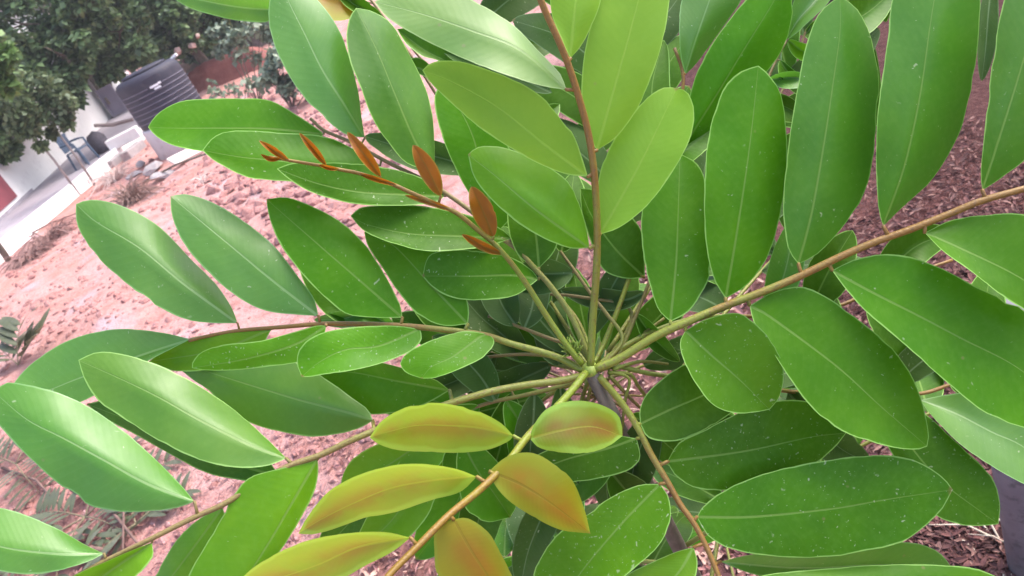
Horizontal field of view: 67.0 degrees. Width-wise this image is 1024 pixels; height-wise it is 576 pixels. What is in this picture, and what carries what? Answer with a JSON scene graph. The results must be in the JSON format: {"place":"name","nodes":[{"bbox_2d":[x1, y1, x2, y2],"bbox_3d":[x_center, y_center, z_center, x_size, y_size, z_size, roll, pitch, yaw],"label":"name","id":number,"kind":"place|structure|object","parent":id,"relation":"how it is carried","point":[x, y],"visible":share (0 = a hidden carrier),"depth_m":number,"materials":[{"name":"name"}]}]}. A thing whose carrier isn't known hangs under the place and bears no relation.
{"place":"outdoors","nodes":[
{"label":"outdoors","id":0,"kind":"place"},
{"bbox_2d":[86,131,108,153],"bbox_3d":[-6.895,-2.426,12.867,0.321,0.376,0.315,-27,27,0],"label":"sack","id":1,"kind":"object","parent":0,"point":[96,140],"visible":0.86,"depth_m":12.76,"materials":[{"name":"black fabric"}]},
{"bbox_2d":[105,125,142,150],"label":"parapet","id":2,"kind":"structure","parent":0,"point":[133,133],"depth_m":12.50,"materials":[{"name":"white concrete"}]},
{"bbox_2d":[119,139,146,161],"bbox_3d":[-6.031,-2.190,12.325,0.160,0.140,0.550,-17,28,12],"label":"concrete block","id":3,"kind":"object","parent":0,"point":[133,150],"depth_m":12.21,"materials":[{"name":"grey concrete"}]},
{"bbox_2d":[188,43,195,47],"bbox_3d":[-6.227,-4.717,15.055,0.090,0.090,0.144,-6,14,14],"label":"brick bit","id":4,"kind":"object","parent":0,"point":[191,45],"visible":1,"depth_m":15.00,"materials":[{"name":"brick"}]},
{"bbox_2d":[0,0,1023,575],"bbox_3d":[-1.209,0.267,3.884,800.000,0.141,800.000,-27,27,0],"label":"ground","id":5,"kind":"structure","parent":0,"point":[38,286],"depth_m":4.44,"materials":[{"name":"pink soil"}]},
{"bbox_2d":[0,29,25,261],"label":"tree","id":6,"kind":"object","parent":5,"relation":"on","point":[11,87],"visible":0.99,"depth_m":8.30,"materials":[{"name":"green plant"}]},
{"bbox_2d":[0,303,49,365],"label":"seedling","id":7,"kind":"object","parent":5,"relation":"on","point":[8,329],"visible":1,"depth_m":5.33,"materials":[{"name":"green plant"}]},
{"bbox_2d":[0,436,53,511],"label":"seedling","id":8,"kind":"object","parent":5,"relation":"on","point":[3,451],"visible":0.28,"depth_m":3.66,"materials":[{"name":"green plant"}]},
{"bbox_2d":[0,234,64,275],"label":"straw tuft","id":9,"kind":"object","parent":5,"relation":"on","point":[24,259],"visible":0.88,"depth_m":8.56,"materials":[{"name":"brown plant"}]},
{"bbox_2d":[1,466,66,511],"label":"twig","id":10,"kind":"object","parent":5,"relation":"on","point":[28,477],"visible":0.84,"depth_m":3.63,"materials":[{"name":"brown wood"}]},
{"bbox_2d":[0,62,80,194],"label":"thin tree","id":11,"kind":"object","parent":5,"relation":"on","point":[22,125],"visible":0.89,"depth_m":10.41,"materials":[{"name":"green plant"}]},
{"bbox_2d":[9,214,77,261],"bbox_3d":[-5.452,-0.555,9.123,1.093,0.348,1.212,-27,27,0],"label":"straw tuft","id":12,"kind":"object","parent":5,"relation":"on","point":[58,230],"visible":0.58,"depth_m":9.05,"materials":[{"name":"brown plant"}]},
{"bbox_2d":[32,213,75,232],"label":"twig","id":13,"kind":"object","parent":5,"relation":"on","point":[46,225],"visible":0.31,"depth_m":9.84,"materials":[{"name":"brown wood"}]},
{"bbox_2d":[24,69,95,184],"bbox_3d":[-6.227,-2.215,10.889,0.732,1.747,0.494,-27,27,0],"label":"thin tree","id":14,"kind":"object","parent":5,"relation":"on","point":[54,104],"visible":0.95,"depth_m":10.66,"materials":[{"name":"green plant"}]},
{"bbox_2d":[0,0,158,165],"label":"tree","id":15,"kind":"object","parent":5,"relation":"on","point":[87,37],"visible":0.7,"depth_m":12.43,"materials":[{"name":"green plant"}]},
{"bbox_2d":[0,436,181,575],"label":"seedling","id":16,"kind":"object","parent":5,"relation":"on","point":[49,500],"visible":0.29,"depth_m":3.19,"materials":[{"name":"green plant"}]},
{"bbox_2d":[0,4,187,264],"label":"house","id":17,"kind":"structure","parent":5,"relation":"on","point":[37,191],"depth_m":12.31,"materials":[{"name":"white paint"}]},
{"bbox_2d":[0,175,16,210],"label":"door","id":18,"kind":"structure","parent":17,"relation":"in","point":[7,195],"depth_m":11.65,"materials":[{"name":"red paint"}]},
{"bbox_2d":[56,133,99,170],"bbox_3d":[-6.969,-2.229,12.381,0.317,0.566,0.330,-17,28,18],"label":"plastic chair","id":19,"kind":"object","parent":17,"relation":"on","point":[64,148],"visible":0.76,"depth_m":12.36,"materials":[{"name":"blue plastic"}]},
{"bbox_2d":[95,83,126,116],"bbox_3d":[-6.891,-3.226,13.310,0.286,0.493,0.085,-27,27,0],"label":"steel door","id":20,"kind":"structure","parent":17,"relation":"attached to","point":[110,99],"depth_m":13.30,"materials":[{"name":"grey paint"}]},
{"bbox_2d":[94,118,133,126],"bbox_3d":[-6.287,-2.611,12.206,0.576,0.223,0.068,-27,27,0],"label":"plank","id":21,"kind":"object","parent":17,"relation":"on","point":[116,123],"visible":1,"depth_m":12.19,"materials":[{"name":"brown wood"}]},
{"bbox_2d":[87,545,103,551],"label":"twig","id":22,"kind":"object","parent":5,"relation":"on","point":[97,548],"visible":0.19,"depth_m":2.88,"materials":[{"name":"brown wood"}]},
{"bbox_2d":[69,490,141,546],"bbox_3d":[-1.605,0.895,3.070,0.931,0.036,0.049,5,40,46],"label":"twig","id":23,"kind":"object","parent":5,"relation":"on","point":[126,529],"visible":0.25,"depth_m":2.92,"materials":[{"name":"brown wood"}]},
{"bbox_2d":[82,156,146,196],"bbox_3d":[-5.507,-1.559,10.734,0.968,0.307,0.977,-27,27,0],"label":"straw tuft","id":24,"kind":"object","parent":5,"relation":"on","point":[116,176],"visible":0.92,"depth_m":10.70,"materials":[{"name":"beige plant"}]},
{"bbox_2d":[107,153,122,167],"bbox_3d":[-6.302,-2.018,12.301,0.170,0.130,0.380,-14,29,17],"label":"concrete block","id":25,"kind":"object","parent":5,"relation":"on","point":[116,159],"depth_m":12.20,"materials":[{"name":"grey concrete"}]},
{"bbox_2d":[122,512,124,549],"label":"twig","id":26,"kind":"object","parent":5,"relation":"on","point":[123,523],"visible":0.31,"depth_m":2.91,"materials":[{"name":"brown wood"}]},
{"bbox_2d":[125,170,142,180],"bbox_3d":[-5.048,-1.508,10.300,0.163,0.064,0.219,-4,35,37],"label":"rubble stone","id":27,"kind":"object","parent":5,"relation":"on","point":[134,174],"visible":0.9,"depth_m":10.26,"materials":[{"name":"grey stone"}]},
{"bbox_2d":[101,171,169,207],"bbox_3d":[-4.256,-1.051,8.644,0.951,0.430,1.012,-27,27,0],"label":"straw tuft","id":28,"kind":"object","parent":5,"relation":"on","point":[129,195],"visible":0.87,"depth_m":8.61,"materials":[{"name":"brown plant"}]},
{"bbox_2d":[135,160,144,167],"bbox_3d":[-5.153,-1.725,10.710,0.133,0.076,0.201,-27,27,0],"label":"round stone","id":29,"kind":"object","parent":5,"relation":"on","point":[141,163],"visible":1,"depth_m":10.65,"materials":[{"name":"grey stone"}]},
{"bbox_2d":[83,471,201,568],"bbox_3d":[-1.477,0.875,3.000,0.515,0.067,0.363,-39,29,-22],"label":"seedling","id":30,"kind":"object","parent":5,"relation":"on","point":[109,545],"visible":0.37,"depth_m":2.94,"materials":[{"name":"plant"}]},
{"bbox_2d":[46,3,251,72],"bbox_3d":[-10.047,-7.977,20.177,13.260,6.179,7.418,-33,28,-12],"label":"tree","id":31,"kind":"object","parent":5,"relation":"on","point":[190,58],"visible":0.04,"depth_m":19.34,"materials":[{"name":"green plant"}]},
{"bbox_2d":[142,161,162,175],"bbox_3d":[-4.663,-1.543,10.006,0.256,0.115,0.304,6,42,47],"label":"rubble stone","id":32,"kind":"object","parent":5,"relation":"on","point":[151,168],"visible":0.97,"depth_m":9.94,"materials":[{"name":"grey stone"}]},
{"bbox_2d":[150,170,174,180],"bbox_3d":[-4.198,-1.363,9.324,0.304,0.123,0.249,-27,27,0],"label":"rubble stone","id":33,"kind":"object","parent":5,"relation":"on","point":[160,174],"visible":0.84,"depth_m":9.26,"materials":[{"name":"grey stone"}]},
{"bbox_2d":[142,130,184,159],"bbox_3d":[-4.494,-2.099,10.695,0.940,0.639,0.940,-27,27,0],"label":"tank stand","id":34,"kind":"object","parent":5,"relation":"on","point":[163,150],"visible":0.15,"depth_m":10.32,"materials":[{"name":"grey concrete"}]},
{"bbox_2d":[116,53,201,130],"bbox_3d":[-4.744,-2.639,10.389,0.940,0.696,0.911,-30,27,-7],"label":"water tank","id":35,"kind":"object","parent":34,"relation":"on","point":[147,94],"visible":0.95,"depth_m":10.06,"materials":[{"name":"black plastic"}]},
{"bbox_2d":[143,153,206,182],"bbox_3d":[-3.998,-1.438,9.195,1.165,0.075,0.039,-13,30,25],"label":"stick","id":36,"kind":"object","parent":5,"relation":"on","point":[181,162],"visible":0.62,"depth_m":9.13,"materials":[{"name":"wood"}]},
{"bbox_2d":[174,47,180,54],"bbox_3d":[-6.502,-4.605,15.043,0.100,0.100,0.160,-29,7,-28],"label":"brick bit","id":37,"kind":"object","parent":5,"relation":"on","point":[177,50],"visible":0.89,"depth_m":14.98,"materials":[{"name":"red brick"}]},
{"bbox_2d":[123,0,232,63],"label":"tree","id":38,"kind":"object","parent":5,"relation":"on","point":[178,19],"visible":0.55,"depth_m":15.19,"materials":[{"name":"green plant"}]},
{"bbox_2d":[0,380,359,575],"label":"soil crumbs","id":39,"kind":"object","parent":5,"relation":"on","point":[136,530],"visible":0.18,"depth_m":2.90,"materials":[{"name":"brown soil"}]},
{"bbox_2d":[166,149,203,165],"bbox_3d":[-3.990,-1.622,9.457,0.180,0.035,0.420,26,45,23],"label":"tile","id":40,"kind":"object","parent":5,"relation":"on","point":[185,154],"visible":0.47,"depth_m":9.42,"materials":[{"name":"white tile"}]},
{"bbox_2d":[189,172,217,187],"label":"straw tuft","id":41,"kind":"object","parent":5,"relation":"on","point":[203,180],"visible":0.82,"depth_m":7.97,"materials":[{"name":"beige plant"}]},
{"bbox_2d":[180,21,268,73],"bbox_3d":[-7.597,-6.577,20.601,4.068,1.000,2.284,-15,29,22],"label":"earth mound","id":42,"kind":"object","parent":5,"relation":"on","point":[187,68],"visible":0.06,"depth_m":20.07,"materials":[{"name":"brown soil"}]},
{"bbox_2d":[188,46,267,92],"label":"earth bank","id":43,"kind":"structure","parent":5,"relation":"on","point":[223,71],"depth_m":15.82,"materials":[{"name":"red soil"}]},
{"bbox_2d":[206,73,252,98],"bbox_3d":[-3.618,-2.498,10.143,0.730,0.718,0.348,-27,27,0],"label":"bush","id":44,"kind":"object","parent":5,"relation":"on","point":[214,89],"visible":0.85,"depth_m":10.07,"materials":[{"name":"green plant"}]},
{"bbox_2d":[205,20,274,98],"bbox_3d":[-3.462,-3.220,10.694,1.235,1.244,0.836,-27,27,0],"label":"bush","id":45,"kind":"object","parent":5,"relation":"on","point":[227,37],"visible":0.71,"depth_m":10.47,"materials":[{"name":"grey plant"}]},
{"bbox_2d":[249,42,302,106],"bbox_3d":[-2.653,-2.599,9.354,1.104,0.827,0.824,-27,27,0],"label":"bush","id":46,"kind":"object","parent":5,"relation":"on","point":[285,86],"visible":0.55,"depth_m":9.32,"materials":[{"name":"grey plant"}]},
{"bbox_2d":[0,0,1023,575],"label":"sapling","id":47,"kind":"object","parent":5,"relation":"on","point":[780,406],"visible":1,"depth_m":0.54,"materials":[{"name":"green plant"}]},
{"bbox_2d":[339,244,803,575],"bbox_3d":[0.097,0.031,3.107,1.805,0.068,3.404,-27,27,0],"label":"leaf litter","id":48,"kind":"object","parent":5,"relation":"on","point":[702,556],"visible":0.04,"depth_m":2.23,"materials":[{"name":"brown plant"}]},
{"bbox_2d":[799,116,1023,575],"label":"wood chips","id":49,"kind":"object","parent":5,"relation":"on","point":[980,560],"visible":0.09,"depth_m":2.25,"materials":[{"name":"brown wood"}]},
{"bbox_2d":[929,519,1011,575],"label":"straw tuft","id":50,"kind":"object","parent":5,"relation":"on","point":[990,534],"visible":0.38,"depth_m":1.54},
{"bbox_2d":[991,299,1023,575],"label":"grey post","id":51,"kind":"object","parent":5,"relation":"on","point":[1011,495],"visible":0.09,"depth_m":1.38,"materials":[{"name":"plastic"}]}
]}

